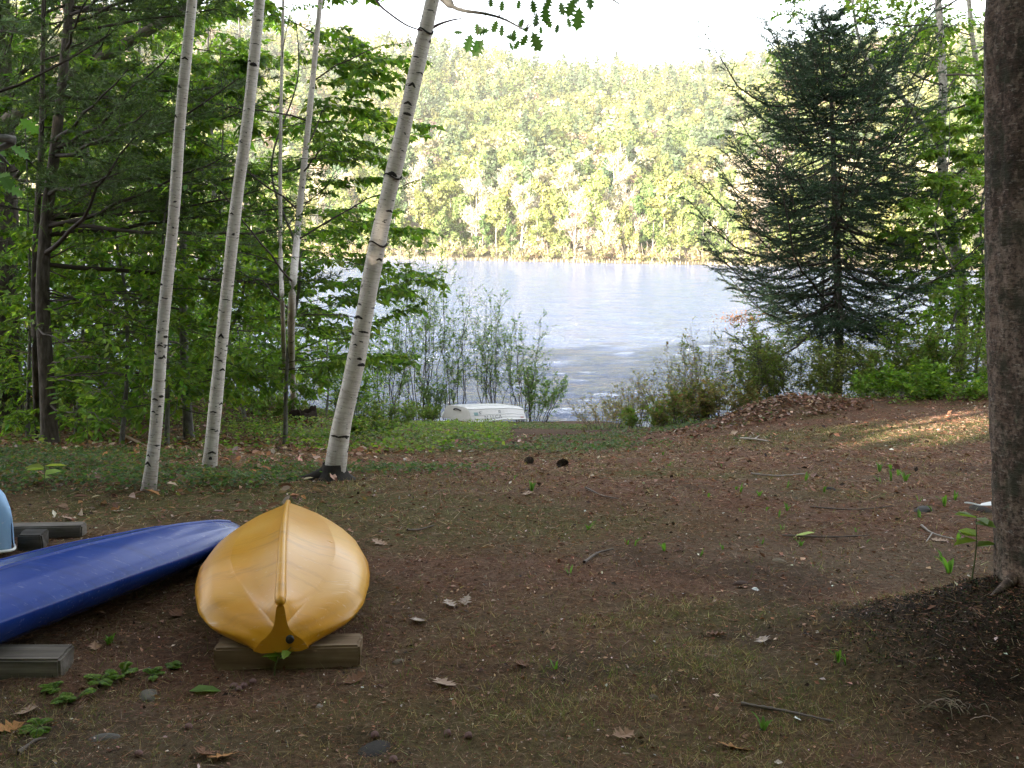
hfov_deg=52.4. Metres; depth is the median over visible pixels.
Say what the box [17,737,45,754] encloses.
stick
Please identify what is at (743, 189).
tree
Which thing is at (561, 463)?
pine cone
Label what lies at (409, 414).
shrub
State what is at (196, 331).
shrub
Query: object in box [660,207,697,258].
tree
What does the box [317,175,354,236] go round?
tree
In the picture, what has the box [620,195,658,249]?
tree
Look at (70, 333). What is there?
shrub
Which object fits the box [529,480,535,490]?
sprout
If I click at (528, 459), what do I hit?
pine cone
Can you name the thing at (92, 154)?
leafy tree
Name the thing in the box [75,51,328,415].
leafy tree
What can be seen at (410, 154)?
pine
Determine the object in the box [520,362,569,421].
shrub
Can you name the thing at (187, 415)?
leafy tree
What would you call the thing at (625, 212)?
tree
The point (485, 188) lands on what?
tree
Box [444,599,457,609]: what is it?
oak leaf
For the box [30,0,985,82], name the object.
sky
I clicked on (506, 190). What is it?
tree
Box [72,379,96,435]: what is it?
seedling
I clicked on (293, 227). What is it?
tree
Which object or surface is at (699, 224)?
tree
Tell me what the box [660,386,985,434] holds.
leaf pile
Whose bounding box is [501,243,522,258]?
shrub
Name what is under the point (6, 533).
canoe
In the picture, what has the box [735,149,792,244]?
tree
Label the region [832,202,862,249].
tree
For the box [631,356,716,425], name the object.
shrub
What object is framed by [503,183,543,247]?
tree
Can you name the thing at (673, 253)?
shrub
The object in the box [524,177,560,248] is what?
tree
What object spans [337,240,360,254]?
shrub
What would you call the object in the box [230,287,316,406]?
shrub
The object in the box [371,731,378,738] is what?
oak gall
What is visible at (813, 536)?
stick
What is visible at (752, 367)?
shrub
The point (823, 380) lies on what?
shrub
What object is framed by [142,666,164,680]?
fern
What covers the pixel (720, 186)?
tree
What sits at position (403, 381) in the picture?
shrub
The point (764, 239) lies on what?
tree
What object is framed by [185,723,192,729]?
oak gall
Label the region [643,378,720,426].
shrub
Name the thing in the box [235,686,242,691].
oak gall
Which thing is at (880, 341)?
shrub
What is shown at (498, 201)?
tree
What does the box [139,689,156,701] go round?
stone
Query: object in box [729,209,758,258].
tree
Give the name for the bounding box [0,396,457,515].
fallen leaves
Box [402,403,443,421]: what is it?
shrub
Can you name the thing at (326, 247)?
shrub
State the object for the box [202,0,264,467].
birch tree
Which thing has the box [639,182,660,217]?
tree
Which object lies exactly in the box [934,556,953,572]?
sprout
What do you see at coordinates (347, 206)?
tree
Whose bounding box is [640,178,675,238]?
tree
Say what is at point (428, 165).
pine
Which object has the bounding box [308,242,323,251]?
shrub
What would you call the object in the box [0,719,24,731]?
oak leaf
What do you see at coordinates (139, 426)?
leafy tree
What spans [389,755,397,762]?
oak gall
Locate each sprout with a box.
[103,634,111,644]
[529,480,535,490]
[548,658,557,668]
[658,543,665,550]
[751,711,772,730]
[829,649,840,662]
[876,462,882,471]
[897,470,909,480]
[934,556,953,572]
[936,495,946,506]
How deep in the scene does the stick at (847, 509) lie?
6.49 m
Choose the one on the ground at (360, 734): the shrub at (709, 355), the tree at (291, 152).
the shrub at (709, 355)
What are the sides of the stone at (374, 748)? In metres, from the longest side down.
0.143 x 0.099 x 0.039 m
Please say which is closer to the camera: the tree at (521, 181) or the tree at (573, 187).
the tree at (573, 187)
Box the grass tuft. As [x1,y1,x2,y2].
[876,679,999,722]
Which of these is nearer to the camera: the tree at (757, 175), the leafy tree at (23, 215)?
the leafy tree at (23, 215)
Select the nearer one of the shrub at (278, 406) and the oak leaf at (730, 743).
the oak leaf at (730, 743)
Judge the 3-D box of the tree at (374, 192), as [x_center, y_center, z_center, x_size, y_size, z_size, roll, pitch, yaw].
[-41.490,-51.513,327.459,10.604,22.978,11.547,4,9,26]
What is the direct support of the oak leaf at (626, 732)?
on the ground at (360, 734)
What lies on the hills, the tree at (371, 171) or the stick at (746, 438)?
the tree at (371, 171)
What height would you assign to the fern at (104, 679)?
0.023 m
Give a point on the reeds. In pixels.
(436, 258)
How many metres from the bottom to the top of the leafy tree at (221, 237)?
9.966 m
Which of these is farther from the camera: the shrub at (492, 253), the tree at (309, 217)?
the tree at (309, 217)
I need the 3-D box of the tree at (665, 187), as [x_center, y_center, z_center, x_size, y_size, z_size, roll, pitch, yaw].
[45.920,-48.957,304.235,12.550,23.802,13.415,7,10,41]
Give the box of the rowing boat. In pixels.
[442,404,525,421]
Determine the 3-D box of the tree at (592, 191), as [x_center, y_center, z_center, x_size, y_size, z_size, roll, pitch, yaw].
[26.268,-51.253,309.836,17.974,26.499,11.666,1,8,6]
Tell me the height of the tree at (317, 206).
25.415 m
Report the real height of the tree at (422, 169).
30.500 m
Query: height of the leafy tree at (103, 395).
5.134 m
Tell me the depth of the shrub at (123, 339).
17.71 m
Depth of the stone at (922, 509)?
6.46 m
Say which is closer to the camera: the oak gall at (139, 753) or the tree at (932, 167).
the oak gall at (139, 753)
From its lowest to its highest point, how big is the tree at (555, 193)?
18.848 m
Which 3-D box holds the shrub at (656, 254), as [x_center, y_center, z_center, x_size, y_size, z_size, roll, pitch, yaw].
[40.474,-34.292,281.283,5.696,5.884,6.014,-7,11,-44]
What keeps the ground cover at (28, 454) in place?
on the ground at (360, 734)
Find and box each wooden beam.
[0,644,73,679]
[13,522,86,537]
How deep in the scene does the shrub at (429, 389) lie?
33.31 m
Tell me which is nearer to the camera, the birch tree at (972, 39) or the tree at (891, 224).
the birch tree at (972, 39)
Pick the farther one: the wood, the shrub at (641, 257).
the wood
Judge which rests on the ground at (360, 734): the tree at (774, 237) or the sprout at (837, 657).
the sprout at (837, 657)
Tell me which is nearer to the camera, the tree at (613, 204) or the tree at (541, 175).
the tree at (613, 204)
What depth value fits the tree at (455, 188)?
336.80 m
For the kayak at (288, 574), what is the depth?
4.14 m
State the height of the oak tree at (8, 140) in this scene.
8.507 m
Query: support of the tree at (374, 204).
on the hills
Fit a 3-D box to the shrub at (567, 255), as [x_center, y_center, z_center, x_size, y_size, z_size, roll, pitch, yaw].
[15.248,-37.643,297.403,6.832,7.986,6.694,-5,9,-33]
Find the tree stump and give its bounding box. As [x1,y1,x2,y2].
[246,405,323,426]
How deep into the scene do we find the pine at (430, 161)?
374.10 m
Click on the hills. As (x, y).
(581, 248)
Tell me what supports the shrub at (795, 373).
on the ground at (360, 734)
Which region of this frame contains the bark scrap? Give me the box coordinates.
[964,502,990,505]
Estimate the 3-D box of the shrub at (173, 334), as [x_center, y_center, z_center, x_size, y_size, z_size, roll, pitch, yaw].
[-8.266,-0.887,23.930,2.492,2.725,2.640,8,11,42]
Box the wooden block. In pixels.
[214,633,362,670]
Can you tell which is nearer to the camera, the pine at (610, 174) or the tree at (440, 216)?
the tree at (440, 216)
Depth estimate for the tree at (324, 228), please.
331.70 m
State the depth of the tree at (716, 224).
286.20 m
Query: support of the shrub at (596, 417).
on the ground at (360, 734)
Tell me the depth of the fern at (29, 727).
3.37 m
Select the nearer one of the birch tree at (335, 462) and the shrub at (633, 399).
the birch tree at (335, 462)
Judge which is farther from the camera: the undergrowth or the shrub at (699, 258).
the shrub at (699, 258)
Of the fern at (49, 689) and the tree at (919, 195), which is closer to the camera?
the fern at (49, 689)
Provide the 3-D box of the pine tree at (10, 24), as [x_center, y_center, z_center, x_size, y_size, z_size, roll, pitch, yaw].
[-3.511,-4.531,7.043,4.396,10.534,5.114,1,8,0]
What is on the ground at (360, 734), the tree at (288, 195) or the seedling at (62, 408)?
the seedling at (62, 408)
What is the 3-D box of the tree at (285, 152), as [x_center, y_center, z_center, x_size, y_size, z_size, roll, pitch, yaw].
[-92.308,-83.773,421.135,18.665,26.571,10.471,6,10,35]
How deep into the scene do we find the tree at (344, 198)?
333.11 m
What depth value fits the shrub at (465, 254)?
309.22 m
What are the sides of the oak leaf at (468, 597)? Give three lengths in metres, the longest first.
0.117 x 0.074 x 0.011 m
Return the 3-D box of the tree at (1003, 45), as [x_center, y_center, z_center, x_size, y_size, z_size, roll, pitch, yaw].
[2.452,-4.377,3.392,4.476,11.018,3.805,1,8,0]
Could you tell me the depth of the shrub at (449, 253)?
306.66 m
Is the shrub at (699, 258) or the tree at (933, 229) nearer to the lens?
the tree at (933, 229)
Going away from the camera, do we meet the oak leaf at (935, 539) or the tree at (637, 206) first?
the oak leaf at (935, 539)
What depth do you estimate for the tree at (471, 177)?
372.97 m
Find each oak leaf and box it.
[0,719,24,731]
[14,703,36,713]
[88,640,101,649]
[169,607,184,615]
[193,745,216,754]
[208,752,245,756]
[339,671,365,685]
[372,538,389,545]
[433,677,459,690]
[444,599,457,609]
[459,592,470,604]
[515,658,528,665]
[606,726,633,738]
[698,630,726,634]
[718,741,749,749]
[754,635,769,643]
[931,537,952,541]
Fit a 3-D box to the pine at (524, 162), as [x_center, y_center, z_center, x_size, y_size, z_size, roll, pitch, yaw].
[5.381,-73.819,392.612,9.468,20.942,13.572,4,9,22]
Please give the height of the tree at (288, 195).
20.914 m
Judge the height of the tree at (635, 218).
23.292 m
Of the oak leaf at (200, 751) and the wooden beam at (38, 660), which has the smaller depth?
the oak leaf at (200, 751)
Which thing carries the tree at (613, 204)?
on the hills
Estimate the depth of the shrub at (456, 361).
34.04 m
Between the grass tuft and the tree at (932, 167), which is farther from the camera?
the tree at (932, 167)
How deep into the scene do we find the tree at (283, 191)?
353.57 m
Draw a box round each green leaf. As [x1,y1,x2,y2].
[190,685,220,691]
[793,531,813,537]
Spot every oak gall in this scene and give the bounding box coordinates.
[135,749,142,757]
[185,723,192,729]
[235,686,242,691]
[240,682,246,688]
[249,678,255,684]
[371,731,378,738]
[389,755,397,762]
[444,729,450,736]
[464,731,471,738]
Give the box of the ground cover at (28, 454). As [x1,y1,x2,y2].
[0,441,514,496]
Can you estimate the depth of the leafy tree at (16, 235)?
14.04 m
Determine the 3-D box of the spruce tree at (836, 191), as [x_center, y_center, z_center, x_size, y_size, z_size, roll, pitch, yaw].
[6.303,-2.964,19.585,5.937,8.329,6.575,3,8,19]
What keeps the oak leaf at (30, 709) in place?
on the ground at (360, 734)
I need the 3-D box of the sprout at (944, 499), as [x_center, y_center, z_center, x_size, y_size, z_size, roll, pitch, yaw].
[2.723,0.741,6.596,0.066,0.097,0.030,7,10,40]
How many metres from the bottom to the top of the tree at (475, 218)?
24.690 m
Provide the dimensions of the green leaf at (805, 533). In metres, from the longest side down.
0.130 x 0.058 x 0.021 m
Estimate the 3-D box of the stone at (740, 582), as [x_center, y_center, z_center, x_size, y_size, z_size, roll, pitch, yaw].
[1.089,0.956,4.953,0.098,0.039,0.060,-1,2,-25]
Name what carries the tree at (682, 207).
on the hills
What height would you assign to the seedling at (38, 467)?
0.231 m
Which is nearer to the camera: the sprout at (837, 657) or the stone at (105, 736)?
the stone at (105, 736)
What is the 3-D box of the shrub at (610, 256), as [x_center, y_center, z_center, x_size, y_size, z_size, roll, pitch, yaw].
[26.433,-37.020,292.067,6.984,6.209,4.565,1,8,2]
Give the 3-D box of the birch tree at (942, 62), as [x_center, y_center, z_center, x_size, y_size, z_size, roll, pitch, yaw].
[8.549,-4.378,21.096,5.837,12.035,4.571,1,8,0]
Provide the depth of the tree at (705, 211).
298.68 m
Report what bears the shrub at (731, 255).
on the hills
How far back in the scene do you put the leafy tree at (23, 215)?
18.45 m
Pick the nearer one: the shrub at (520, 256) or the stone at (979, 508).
the stone at (979, 508)
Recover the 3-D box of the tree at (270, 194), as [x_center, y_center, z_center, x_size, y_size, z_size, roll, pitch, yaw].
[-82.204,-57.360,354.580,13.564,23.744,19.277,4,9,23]
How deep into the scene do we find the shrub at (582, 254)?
289.65 m
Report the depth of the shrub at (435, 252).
310.88 m
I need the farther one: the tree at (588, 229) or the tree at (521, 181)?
the tree at (521, 181)
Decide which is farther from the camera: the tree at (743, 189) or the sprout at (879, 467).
the tree at (743, 189)
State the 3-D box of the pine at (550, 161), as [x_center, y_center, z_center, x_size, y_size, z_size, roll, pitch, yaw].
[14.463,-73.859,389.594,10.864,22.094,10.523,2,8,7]
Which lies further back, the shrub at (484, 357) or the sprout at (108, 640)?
the shrub at (484, 357)
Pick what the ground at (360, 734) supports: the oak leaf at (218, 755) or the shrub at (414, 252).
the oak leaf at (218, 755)
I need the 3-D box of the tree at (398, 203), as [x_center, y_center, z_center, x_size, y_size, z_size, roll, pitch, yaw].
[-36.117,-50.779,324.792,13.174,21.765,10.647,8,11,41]
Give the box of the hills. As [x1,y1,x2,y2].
[15,12,984,269]
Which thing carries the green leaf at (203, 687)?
on the ground at (360, 734)
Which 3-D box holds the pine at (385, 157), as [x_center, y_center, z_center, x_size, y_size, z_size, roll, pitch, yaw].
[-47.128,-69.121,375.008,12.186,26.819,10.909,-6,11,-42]
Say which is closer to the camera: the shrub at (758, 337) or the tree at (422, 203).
the shrub at (758, 337)
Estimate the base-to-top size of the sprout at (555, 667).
0.050 m
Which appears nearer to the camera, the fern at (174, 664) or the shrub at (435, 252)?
the fern at (174, 664)
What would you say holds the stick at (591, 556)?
on the ground at (360, 734)
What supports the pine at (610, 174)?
on the hills
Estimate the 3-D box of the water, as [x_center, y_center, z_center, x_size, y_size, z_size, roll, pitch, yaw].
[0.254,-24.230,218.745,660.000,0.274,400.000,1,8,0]
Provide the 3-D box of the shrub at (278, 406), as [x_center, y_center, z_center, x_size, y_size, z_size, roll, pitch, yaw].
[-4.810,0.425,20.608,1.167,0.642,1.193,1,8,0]
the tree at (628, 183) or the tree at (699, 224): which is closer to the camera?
the tree at (699, 224)
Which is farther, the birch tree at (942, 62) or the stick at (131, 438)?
the birch tree at (942, 62)
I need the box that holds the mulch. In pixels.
[784,575,1023,762]
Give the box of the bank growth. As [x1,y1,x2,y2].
[657,379,987,423]
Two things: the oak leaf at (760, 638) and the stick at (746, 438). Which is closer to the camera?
the oak leaf at (760, 638)
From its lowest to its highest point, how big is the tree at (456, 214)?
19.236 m
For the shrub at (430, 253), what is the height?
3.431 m
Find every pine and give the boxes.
[323,157,361,214]
[325,164,351,203]
[359,141,375,170]
[372,155,386,185]
[380,157,430,221]
[401,144,421,215]
[419,163,431,192]
[422,157,434,215]
[472,148,513,233]
[521,160,532,202]
[546,157,557,207]
[564,161,591,207]
[598,159,626,226]
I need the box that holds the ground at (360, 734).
[0,392,1023,767]
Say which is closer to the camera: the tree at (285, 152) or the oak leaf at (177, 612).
the oak leaf at (177, 612)
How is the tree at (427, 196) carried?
on the hills
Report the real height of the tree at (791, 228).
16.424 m
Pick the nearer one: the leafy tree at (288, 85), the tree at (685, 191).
the leafy tree at (288, 85)
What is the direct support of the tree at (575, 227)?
on the hills
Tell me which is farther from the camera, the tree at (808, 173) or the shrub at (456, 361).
the tree at (808, 173)
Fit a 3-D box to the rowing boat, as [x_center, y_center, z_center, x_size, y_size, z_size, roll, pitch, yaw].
[-0.799,0.849,31.521,2.462,0.491,1.179,-2,8,-18]
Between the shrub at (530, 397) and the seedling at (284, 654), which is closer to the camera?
the seedling at (284, 654)
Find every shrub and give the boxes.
[0,319,104,429]
[7,344,139,423]
[21,297,123,388]
[78,324,178,416]
[93,297,201,392]
[141,283,252,396]
[153,284,284,380]
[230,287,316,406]
[242,389,299,418]
[272,359,326,408]
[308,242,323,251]
[321,243,330,254]
[321,392,383,417]
[324,359,392,417]
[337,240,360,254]
[350,410,398,435]
[355,245,366,253]
[355,393,420,425]
[366,304,427,416]
[372,222,466,421]
[384,247,393,255]
[394,247,403,256]
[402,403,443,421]
[403,242,421,257]
[413,368,462,421]
[425,248,434,256]
[427,240,445,257]
[431,277,487,420]
[436,238,457,258]
[452,237,473,257]
[458,287,518,421]
[466,240,487,256]
[489,242,507,259]
[492,308,559,421]
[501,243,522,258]
[513,242,533,260]
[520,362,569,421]
[521,237,545,258]
[534,238,561,259]
[557,238,577,258]
[565,393,639,429]
[575,248,586,260]
[587,237,610,261]
[594,242,615,259]
[597,370,673,429]
[614,239,636,260]
[617,400,676,427]
[629,235,656,261]
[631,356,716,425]
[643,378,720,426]
[651,246,672,262]
[653,316,747,414]
[659,243,683,263]
[669,318,793,415]
[680,374,768,420]
[681,247,698,260]
[690,243,709,261]
[698,247,713,261]
[719,248,734,261]
[719,311,840,401]
[733,240,759,263]
[763,339,857,396]
[808,344,920,398]
[836,323,958,396]
[847,358,958,400]
[867,298,986,390]
[881,313,986,382]
[897,354,987,398]
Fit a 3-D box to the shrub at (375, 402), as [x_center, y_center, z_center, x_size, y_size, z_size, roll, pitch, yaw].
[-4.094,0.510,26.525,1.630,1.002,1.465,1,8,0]
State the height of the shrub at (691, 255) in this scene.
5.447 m
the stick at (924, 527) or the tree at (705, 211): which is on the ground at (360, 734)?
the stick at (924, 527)
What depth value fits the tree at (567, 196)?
343.14 m
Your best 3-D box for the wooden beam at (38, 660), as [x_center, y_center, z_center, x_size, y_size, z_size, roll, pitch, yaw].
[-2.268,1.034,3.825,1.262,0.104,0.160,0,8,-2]
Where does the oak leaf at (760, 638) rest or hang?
on the ground at (360, 734)
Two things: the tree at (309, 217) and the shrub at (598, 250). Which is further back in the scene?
the tree at (309, 217)
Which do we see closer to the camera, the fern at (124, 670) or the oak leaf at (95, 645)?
the fern at (124, 670)
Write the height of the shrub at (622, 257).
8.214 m
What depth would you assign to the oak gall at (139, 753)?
3.21 m
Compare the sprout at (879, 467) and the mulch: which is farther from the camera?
the sprout at (879, 467)
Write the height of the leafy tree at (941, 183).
5.436 m
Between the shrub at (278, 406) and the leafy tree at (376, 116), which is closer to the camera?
the leafy tree at (376, 116)
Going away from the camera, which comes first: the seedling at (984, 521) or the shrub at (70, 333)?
the seedling at (984, 521)
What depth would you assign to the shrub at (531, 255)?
299.78 m
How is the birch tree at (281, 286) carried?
on the ground at (360, 734)
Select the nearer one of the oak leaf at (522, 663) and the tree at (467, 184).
the oak leaf at (522, 663)
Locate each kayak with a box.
[0,519,239,643]
[195,500,369,653]
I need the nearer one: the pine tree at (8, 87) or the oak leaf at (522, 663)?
the oak leaf at (522, 663)
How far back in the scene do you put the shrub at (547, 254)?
296.87 m
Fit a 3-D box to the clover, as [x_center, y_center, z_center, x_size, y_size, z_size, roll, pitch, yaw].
[0.737,1.182,21.829,9.683,3.744,19.174,1,8,0]
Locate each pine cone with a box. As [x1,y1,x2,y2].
[524,456,533,463]
[556,459,568,467]
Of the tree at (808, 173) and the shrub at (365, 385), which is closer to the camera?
the shrub at (365, 385)
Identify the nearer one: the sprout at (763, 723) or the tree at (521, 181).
the sprout at (763, 723)
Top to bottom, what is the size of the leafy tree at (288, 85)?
13.378 m
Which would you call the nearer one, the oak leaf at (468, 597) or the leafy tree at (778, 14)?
the oak leaf at (468, 597)
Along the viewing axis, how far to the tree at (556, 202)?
312.02 m
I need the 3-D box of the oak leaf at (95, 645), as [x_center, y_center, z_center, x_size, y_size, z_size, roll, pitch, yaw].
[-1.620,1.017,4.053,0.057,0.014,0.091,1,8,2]
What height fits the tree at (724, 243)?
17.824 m
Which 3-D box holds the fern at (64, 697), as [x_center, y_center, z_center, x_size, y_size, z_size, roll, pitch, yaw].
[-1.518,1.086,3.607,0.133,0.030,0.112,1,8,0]
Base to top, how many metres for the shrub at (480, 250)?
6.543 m
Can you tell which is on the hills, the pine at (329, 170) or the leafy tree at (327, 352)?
the pine at (329, 170)
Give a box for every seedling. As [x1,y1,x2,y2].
[25,463,66,493]
[46,364,67,428]
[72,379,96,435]
[262,647,291,675]
[953,511,995,578]
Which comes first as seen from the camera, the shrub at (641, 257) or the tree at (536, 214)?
the shrub at (641, 257)
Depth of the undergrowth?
16.46 m
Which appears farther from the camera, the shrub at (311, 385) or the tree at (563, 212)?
the tree at (563, 212)
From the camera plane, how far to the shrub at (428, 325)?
33.42 m
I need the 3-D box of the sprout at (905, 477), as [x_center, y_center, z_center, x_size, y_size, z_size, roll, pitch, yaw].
[2.917,0.683,7.755,0.110,0.102,0.064,4,9,1]
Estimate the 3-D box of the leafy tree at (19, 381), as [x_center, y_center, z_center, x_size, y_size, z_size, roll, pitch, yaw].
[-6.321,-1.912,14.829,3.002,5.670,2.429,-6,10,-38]
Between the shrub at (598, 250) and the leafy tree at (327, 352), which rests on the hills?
the shrub at (598, 250)
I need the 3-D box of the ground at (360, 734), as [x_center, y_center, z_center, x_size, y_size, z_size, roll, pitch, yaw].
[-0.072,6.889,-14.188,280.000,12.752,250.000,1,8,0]
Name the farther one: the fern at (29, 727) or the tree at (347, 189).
the tree at (347, 189)
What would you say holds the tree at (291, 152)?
on the hills
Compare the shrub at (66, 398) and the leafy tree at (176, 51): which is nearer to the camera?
the shrub at (66, 398)
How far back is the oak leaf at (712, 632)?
4.30 m
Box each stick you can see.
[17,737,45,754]
[110,428,163,453]
[407,525,434,530]
[583,548,613,563]
[585,487,617,498]
[739,435,768,441]
[741,701,833,721]
[751,472,805,476]
[782,534,870,537]
[810,506,893,509]
[920,524,953,541]
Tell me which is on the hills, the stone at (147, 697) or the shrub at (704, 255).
the shrub at (704, 255)
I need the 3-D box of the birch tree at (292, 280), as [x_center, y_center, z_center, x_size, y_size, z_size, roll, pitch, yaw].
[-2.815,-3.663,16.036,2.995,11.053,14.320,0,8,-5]
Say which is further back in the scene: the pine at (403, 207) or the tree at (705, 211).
the pine at (403, 207)
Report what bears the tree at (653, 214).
on the hills
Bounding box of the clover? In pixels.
[261,392,844,453]
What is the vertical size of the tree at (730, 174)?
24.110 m
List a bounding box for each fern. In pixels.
[18,718,53,738]
[37,681,62,693]
[50,687,95,703]
[83,674,112,685]
[104,661,138,678]
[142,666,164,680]
[165,660,181,668]
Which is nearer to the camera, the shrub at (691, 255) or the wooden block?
the wooden block
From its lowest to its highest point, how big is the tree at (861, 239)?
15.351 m
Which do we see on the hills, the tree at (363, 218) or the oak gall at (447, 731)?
the tree at (363, 218)
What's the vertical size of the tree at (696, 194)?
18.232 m
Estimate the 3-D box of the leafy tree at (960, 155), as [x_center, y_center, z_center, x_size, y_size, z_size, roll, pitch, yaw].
[8.740,-2.611,19.819,3.829,6.970,3.209,-3,9,-27]
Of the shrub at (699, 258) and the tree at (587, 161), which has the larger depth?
the tree at (587, 161)
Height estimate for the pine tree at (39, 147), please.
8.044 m
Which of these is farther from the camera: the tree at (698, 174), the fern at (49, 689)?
the tree at (698, 174)
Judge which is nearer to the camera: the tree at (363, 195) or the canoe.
the canoe
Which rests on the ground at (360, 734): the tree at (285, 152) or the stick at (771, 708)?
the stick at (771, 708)
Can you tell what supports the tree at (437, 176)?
on the hills
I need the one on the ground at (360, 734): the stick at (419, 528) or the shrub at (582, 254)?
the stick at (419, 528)
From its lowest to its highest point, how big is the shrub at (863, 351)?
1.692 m
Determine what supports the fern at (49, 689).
on the ground at (360, 734)
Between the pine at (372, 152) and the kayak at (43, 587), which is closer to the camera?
the kayak at (43, 587)
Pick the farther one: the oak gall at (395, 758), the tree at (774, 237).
the tree at (774, 237)
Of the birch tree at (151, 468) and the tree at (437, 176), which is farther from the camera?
the tree at (437, 176)
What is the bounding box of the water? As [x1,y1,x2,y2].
[20,254,982,426]
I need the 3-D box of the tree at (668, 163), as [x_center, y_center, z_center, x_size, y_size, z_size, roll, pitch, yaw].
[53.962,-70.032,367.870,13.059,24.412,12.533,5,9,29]
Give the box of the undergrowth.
[0,388,515,453]
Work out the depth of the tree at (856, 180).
288.87 m
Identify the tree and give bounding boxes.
[0,0,87,40]
[0,0,146,224]
[0,0,193,428]
[0,0,201,438]
[0,0,264,437]
[0,0,340,440]
[0,0,356,444]
[0,0,619,196]
[0,50,182,434]
[0,73,132,441]
[6,51,244,443]
[10,0,206,387]
[11,0,176,407]
[22,2,292,397]
[53,68,301,445]
[62,5,287,392]
[70,0,343,337]
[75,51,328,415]
[140,0,196,492]
[142,0,429,409]
[150,211,303,420]
[158,0,421,399]
[167,8,350,391]
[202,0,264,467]
[242,185,291,239]
[251,0,450,444]
[274,146,297,186]
[281,0,461,481]
[282,185,297,223]
[283,150,300,196]
[284,203,309,248]
[285,191,307,243]
[295,284,382,416]
[297,161,357,226]
[300,199,323,249]
[302,173,331,245]
[303,180,328,224]
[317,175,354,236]
[323,209,341,248]
[326,186,357,247]
[331,204,351,250]
[336,171,358,213]
[350,189,368,236]
[356,202,373,243]
[357,166,383,204]
[361,197,378,249]
[362,183,395,249]
[385,213,411,253]
[388,189,409,249]
[403,188,435,251]
[404,153,440,228]
[408,191,441,249]
[425,169,452,221]
[428,183,461,242]
[428,207,456,253]
[434,180,469,239]
[444,193,470,247]
[449,163,465,201]
[458,175,491,243]
[460,179,479,236]
[464,169,481,208]
[466,213,494,254]
[475,165,495,208]
[478,193,509,254]
[484,182,521,248]
[487,164,520,230]
[502,217,523,253]
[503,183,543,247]
[511,177,535,233]
[523,208,549,251]
[524,166,552,215]
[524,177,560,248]
[528,194,576,247]
[534,165,584,245]
[540,187,559,241]
[549,207,572,256]
[555,186,594,258]
[563,176,584,231]
[564,185,600,249]
[570,167,621,247]
[580,156,596,176]
[588,145,640,245]
[589,205,619,254]
[600,203,638,255]
[611,181,648,256]
[618,173,633,194]
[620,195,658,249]
[622,198,649,246]
[633,187,672,245]
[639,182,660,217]
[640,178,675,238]
[641,208,669,260]
[643,172,701,247]
[643,175,690,250]
[652,152,671,177]
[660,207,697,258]
[668,172,691,227]
[671,180,701,223]
[676,0,984,393]
[683,168,717,213]
[692,204,719,249]
[696,188,725,245]
[703,200,739,259]
[705,178,755,257]
[708,172,725,213]
[713,0,828,392]
[720,169,751,242]
[727,158,766,241]
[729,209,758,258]
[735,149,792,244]
[746,155,767,227]
[759,210,781,251]
[761,214,787,251]
[777,204,804,250]
[794,154,822,208]
[801,0,984,386]
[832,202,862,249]
[841,158,871,249]
[850,98,986,380]
[856,211,886,256]
[857,178,909,238]
[877,58,985,396]
[878,204,913,254]
[879,0,987,384]
[897,165,961,245]
[909,157,961,257]
[910,204,942,252]
[961,216,978,252]
[983,0,1023,596]
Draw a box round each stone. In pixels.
[87,733,119,741]
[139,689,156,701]
[358,740,390,756]
[392,659,404,664]
[647,694,658,700]
[732,580,747,585]
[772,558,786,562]
[913,506,933,512]
[969,505,991,512]
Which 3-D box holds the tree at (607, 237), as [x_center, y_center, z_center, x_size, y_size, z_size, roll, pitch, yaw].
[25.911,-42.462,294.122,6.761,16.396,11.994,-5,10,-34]
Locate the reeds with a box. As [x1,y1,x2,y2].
[30,249,975,269]
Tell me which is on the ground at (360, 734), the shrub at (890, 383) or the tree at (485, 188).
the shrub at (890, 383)
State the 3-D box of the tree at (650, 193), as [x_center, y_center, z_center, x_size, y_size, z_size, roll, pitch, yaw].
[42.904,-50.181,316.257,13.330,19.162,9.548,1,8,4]
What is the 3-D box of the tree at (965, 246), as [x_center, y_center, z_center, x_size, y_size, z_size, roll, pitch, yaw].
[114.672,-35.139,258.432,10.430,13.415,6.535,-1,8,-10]
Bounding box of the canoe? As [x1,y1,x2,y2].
[0,489,15,552]
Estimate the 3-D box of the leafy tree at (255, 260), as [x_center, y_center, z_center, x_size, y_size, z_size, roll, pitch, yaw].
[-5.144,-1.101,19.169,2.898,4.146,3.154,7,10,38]
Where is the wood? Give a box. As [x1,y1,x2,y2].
[10,0,983,209]
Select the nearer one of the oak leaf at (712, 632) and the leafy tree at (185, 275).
the oak leaf at (712, 632)
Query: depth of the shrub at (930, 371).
16.23 m
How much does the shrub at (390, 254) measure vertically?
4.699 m
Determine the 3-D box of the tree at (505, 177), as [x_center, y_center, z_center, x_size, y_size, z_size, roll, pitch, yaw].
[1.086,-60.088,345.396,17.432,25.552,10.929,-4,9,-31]
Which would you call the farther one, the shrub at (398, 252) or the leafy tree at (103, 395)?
the shrub at (398, 252)
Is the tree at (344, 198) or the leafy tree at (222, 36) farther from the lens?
the tree at (344, 198)
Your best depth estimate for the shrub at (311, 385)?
24.95 m
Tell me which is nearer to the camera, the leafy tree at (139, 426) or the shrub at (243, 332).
the leafy tree at (139, 426)
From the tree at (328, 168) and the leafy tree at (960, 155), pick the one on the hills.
the tree at (328, 168)

